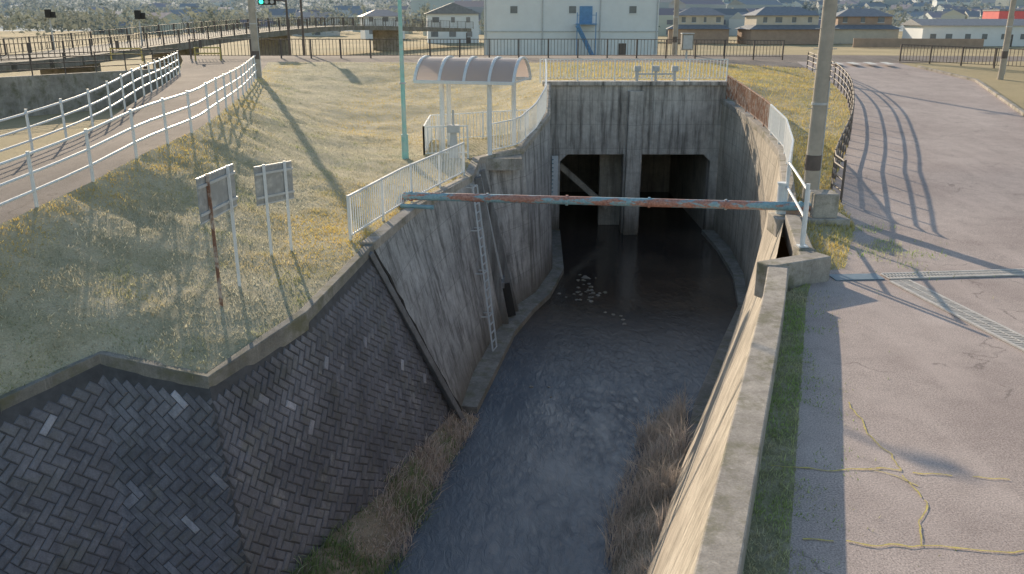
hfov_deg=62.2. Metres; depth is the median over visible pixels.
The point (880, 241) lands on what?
verge weeds
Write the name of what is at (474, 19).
walls
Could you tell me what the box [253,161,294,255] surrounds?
sign board
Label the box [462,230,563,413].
wall footing
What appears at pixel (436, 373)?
wall end band
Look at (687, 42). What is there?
control cabinet
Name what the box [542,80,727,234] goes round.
culvert headwall
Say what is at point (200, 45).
path barrier
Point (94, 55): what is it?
roadside railing
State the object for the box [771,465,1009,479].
pavement crack
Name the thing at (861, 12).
roof
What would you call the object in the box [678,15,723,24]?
walls
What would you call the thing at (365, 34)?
walls
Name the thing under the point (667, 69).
culvert bank
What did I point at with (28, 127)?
path railing
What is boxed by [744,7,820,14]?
roof
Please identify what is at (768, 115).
white fence
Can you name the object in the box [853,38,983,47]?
brick boundary wall
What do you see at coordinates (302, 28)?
traffic signal
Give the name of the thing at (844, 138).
roadside railing
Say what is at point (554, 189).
water level gauge
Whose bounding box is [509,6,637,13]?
windows
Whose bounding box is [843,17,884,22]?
windows
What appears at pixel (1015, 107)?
road kerb
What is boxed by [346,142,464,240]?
white fence
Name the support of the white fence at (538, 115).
on the grass bank at (18, 366)
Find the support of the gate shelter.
on the shelter floor
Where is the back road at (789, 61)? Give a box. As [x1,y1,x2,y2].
[181,55,1023,68]
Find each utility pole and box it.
[246,0,261,77]
[672,0,679,54]
[801,0,841,201]
[997,0,1016,79]
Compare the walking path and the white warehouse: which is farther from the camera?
the white warehouse
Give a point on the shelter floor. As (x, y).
(511, 162)
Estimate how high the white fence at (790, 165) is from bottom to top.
1.440 m
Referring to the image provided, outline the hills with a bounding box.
[0,0,903,30]
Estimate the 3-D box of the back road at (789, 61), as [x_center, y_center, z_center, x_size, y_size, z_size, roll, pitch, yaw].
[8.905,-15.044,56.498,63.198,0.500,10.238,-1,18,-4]
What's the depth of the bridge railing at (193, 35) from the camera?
75.93 m
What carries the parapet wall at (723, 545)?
on the canal wall at (748, 168)
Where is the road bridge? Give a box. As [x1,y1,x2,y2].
[0,26,470,72]
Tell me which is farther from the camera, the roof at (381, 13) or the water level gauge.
the roof at (381, 13)
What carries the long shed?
on the ground at (11, 125)
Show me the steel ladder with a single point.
(483, 270)
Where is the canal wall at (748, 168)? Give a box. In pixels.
[646,105,782,573]
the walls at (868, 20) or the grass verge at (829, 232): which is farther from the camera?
the walls at (868, 20)
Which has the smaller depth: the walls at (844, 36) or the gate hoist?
the gate hoist
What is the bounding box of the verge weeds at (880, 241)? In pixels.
[825,222,994,280]
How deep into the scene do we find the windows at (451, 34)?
166.35 m
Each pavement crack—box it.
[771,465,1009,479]
[803,538,1023,552]
[848,402,927,545]
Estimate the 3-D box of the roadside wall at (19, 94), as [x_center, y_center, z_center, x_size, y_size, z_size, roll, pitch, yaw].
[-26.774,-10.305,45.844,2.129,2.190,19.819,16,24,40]
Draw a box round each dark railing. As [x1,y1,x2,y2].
[188,39,784,59]
[899,44,1023,67]
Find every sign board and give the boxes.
[195,164,240,306]
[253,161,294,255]
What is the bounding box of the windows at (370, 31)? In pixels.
[369,17,397,33]
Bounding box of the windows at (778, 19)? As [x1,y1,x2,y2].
[763,17,811,22]
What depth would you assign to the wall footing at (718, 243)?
29.18 m
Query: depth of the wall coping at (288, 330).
14.44 m
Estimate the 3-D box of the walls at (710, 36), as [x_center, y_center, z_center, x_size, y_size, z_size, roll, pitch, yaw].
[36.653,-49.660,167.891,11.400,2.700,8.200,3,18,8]
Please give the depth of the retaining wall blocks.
14.57 m
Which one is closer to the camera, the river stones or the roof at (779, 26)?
the river stones
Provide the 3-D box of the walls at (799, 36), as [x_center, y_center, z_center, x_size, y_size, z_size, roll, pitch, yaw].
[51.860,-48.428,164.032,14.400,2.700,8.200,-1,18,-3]
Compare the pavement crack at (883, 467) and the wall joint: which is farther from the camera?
the wall joint
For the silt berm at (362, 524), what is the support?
in the canal water
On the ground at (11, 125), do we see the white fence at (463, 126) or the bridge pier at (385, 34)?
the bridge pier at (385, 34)
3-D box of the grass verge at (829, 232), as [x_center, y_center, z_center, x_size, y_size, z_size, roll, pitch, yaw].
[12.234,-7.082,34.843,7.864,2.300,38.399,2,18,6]
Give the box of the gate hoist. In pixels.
[634,66,678,80]
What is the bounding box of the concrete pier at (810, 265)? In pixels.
[754,190,850,297]
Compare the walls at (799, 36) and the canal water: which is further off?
the walls at (799, 36)
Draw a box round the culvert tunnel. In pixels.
[560,154,706,228]
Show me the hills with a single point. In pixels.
(365, 3)
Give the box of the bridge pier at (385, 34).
[40,30,398,74]
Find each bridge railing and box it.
[0,17,439,54]
[0,17,472,60]
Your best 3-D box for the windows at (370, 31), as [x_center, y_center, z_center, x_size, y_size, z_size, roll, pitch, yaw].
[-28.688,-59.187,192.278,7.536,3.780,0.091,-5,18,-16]
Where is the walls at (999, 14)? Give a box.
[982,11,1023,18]
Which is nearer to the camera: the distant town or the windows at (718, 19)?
the windows at (718, 19)
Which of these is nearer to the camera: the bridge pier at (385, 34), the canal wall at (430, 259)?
the canal wall at (430, 259)
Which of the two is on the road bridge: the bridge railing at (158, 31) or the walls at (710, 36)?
the bridge railing at (158, 31)
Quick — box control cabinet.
[680,33,694,58]
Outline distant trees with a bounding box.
[0,0,1023,35]
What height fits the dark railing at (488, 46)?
1.380 m
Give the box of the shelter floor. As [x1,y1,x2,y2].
[457,154,521,169]
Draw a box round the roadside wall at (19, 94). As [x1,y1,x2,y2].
[0,67,178,118]
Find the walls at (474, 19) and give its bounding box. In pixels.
[426,14,478,42]
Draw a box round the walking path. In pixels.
[0,60,267,223]
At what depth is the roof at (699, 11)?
165.34 m
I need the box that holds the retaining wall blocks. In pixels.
[0,266,452,573]
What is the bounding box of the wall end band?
[369,251,467,422]
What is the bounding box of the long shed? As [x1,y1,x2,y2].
[901,19,1023,45]
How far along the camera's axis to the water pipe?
21.96 m
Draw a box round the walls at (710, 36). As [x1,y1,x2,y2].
[667,29,728,43]
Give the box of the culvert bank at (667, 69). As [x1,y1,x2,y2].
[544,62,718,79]
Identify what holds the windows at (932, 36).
in the long shed
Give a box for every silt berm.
[295,412,477,573]
[611,404,685,573]
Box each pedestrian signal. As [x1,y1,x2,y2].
[44,9,55,49]
[134,10,146,68]
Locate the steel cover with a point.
(849, 277)
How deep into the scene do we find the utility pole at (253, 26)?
43.02 m
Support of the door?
in the white warehouse
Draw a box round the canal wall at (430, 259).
[375,120,551,410]
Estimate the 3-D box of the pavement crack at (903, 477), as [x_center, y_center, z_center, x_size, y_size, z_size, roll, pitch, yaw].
[4.447,2.063,9.939,0.308,0.001,3.321,3,18,8]
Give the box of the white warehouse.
[484,0,659,54]
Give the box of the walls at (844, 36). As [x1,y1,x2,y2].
[833,29,898,43]
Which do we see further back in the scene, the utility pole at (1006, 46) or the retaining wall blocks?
the utility pole at (1006, 46)
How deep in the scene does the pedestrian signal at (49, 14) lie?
74.14 m
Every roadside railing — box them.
[0,48,179,74]
[806,51,854,201]
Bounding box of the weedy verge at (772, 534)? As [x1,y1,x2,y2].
[743,284,808,573]
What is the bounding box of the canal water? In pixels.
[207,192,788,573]
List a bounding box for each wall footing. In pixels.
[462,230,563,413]
[685,230,746,452]
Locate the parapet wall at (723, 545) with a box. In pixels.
[693,265,789,573]
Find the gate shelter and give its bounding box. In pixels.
[413,55,531,157]
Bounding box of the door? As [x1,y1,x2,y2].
[618,43,625,54]
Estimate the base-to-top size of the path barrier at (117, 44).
1.300 m
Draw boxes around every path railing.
[0,51,179,151]
[0,55,256,206]
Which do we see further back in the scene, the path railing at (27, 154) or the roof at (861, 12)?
the roof at (861, 12)
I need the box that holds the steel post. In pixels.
[796,183,809,247]
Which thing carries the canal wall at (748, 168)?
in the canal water
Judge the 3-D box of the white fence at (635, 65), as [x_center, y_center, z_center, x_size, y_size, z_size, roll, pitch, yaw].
[5.825,-10.356,40.677,9.010,1.130,0.060,0,18,0]
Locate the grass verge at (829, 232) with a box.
[685,63,854,269]
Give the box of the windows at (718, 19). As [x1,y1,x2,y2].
[681,17,720,22]
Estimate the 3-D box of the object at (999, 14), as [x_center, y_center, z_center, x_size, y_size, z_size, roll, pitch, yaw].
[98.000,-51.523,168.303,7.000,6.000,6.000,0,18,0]
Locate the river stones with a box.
[529,274,625,397]
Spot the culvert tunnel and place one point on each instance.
(679, 176)
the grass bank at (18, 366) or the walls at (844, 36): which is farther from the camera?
the walls at (844, 36)
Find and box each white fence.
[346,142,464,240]
[422,109,527,155]
[424,125,468,157]
[492,58,546,149]
[539,59,728,82]
[726,75,793,181]
[784,161,810,243]
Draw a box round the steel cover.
[829,273,884,280]
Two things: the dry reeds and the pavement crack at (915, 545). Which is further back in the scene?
the dry reeds
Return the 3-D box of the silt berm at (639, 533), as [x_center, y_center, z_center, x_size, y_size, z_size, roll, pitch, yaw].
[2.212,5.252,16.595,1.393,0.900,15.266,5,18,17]
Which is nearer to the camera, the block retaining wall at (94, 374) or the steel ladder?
the block retaining wall at (94, 374)
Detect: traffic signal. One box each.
[258,0,290,54]
[300,0,305,54]
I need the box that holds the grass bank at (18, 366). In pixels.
[0,62,544,394]
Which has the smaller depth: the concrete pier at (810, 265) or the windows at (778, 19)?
the concrete pier at (810, 265)
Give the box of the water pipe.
[395,181,810,213]
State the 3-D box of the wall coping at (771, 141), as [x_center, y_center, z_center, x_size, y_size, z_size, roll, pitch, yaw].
[9.112,-5.351,31.001,1.347,1.130,20.835,3,18,8]
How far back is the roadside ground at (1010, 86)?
51.21 m
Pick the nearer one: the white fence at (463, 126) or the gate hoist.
the white fence at (463, 126)
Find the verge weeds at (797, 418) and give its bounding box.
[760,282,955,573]
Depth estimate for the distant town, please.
287.23 m
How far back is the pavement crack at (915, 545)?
8.39 m
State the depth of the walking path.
24.01 m
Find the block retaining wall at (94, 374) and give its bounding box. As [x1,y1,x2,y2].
[0,258,451,573]
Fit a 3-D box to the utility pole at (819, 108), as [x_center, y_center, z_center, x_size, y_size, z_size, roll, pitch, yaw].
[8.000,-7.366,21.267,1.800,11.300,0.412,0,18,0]
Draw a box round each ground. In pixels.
[0,31,1023,161]
[901,61,1023,109]
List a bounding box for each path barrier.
[109,40,142,60]
[194,39,221,60]
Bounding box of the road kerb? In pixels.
[917,66,1023,115]
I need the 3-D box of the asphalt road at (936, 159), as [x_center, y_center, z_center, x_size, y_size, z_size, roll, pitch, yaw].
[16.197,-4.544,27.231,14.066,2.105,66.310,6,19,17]
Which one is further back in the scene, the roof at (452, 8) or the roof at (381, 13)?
the roof at (381, 13)
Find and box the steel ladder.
[466,185,496,350]
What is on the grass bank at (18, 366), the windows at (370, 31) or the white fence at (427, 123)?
the white fence at (427, 123)
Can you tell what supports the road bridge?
on the bridge pier at (385, 34)
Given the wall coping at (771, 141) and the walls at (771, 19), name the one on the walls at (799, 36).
the walls at (771, 19)
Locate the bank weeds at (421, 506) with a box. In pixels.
[278,407,479,573]
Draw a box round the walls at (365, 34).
[360,16,404,38]
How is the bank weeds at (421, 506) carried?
on the silt berm at (362, 524)
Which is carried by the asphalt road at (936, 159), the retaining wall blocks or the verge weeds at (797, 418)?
the verge weeds at (797, 418)
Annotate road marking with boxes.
[814,62,892,63]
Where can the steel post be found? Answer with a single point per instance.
(804, 220)
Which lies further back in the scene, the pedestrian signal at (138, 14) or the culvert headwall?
the pedestrian signal at (138, 14)
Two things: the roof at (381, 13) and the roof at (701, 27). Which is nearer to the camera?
the roof at (701, 27)
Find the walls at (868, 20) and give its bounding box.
[835,17,891,24]
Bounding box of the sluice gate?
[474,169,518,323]
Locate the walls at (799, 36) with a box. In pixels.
[737,29,819,43]
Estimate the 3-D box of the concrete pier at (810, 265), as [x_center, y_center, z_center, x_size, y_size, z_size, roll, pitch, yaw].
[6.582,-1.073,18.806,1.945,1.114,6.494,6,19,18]
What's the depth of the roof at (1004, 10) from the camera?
164.40 m
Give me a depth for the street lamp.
28.87 m
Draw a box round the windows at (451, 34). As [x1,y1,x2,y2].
[431,17,471,36]
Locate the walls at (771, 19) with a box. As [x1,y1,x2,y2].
[744,15,818,24]
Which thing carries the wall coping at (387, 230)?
on the canal wall at (430, 259)
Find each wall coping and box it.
[0,244,373,413]
[360,83,550,249]
[721,98,797,213]
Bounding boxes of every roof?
[359,10,403,15]
[425,3,480,13]
[666,25,730,28]
[679,7,724,14]
[735,25,819,28]
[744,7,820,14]
[835,25,900,28]
[836,8,895,16]
[983,9,1023,10]
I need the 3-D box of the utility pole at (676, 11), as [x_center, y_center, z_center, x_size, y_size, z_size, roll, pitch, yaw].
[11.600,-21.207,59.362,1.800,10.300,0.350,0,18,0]
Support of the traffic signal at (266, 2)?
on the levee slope
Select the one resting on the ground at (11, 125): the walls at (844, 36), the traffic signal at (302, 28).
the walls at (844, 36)
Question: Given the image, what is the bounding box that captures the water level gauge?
[551,156,557,195]
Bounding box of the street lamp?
[397,0,408,158]
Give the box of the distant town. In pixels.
[1,0,1023,35]
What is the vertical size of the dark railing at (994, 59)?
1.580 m
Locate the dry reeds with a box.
[596,389,698,573]
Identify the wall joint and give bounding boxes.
[374,250,461,410]
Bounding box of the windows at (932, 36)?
[930,34,1023,39]
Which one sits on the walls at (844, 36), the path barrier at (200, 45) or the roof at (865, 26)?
the roof at (865, 26)
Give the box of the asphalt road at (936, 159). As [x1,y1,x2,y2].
[789,62,1023,573]
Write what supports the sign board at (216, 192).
on the grass bank at (18, 366)
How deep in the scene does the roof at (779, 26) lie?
160.12 m

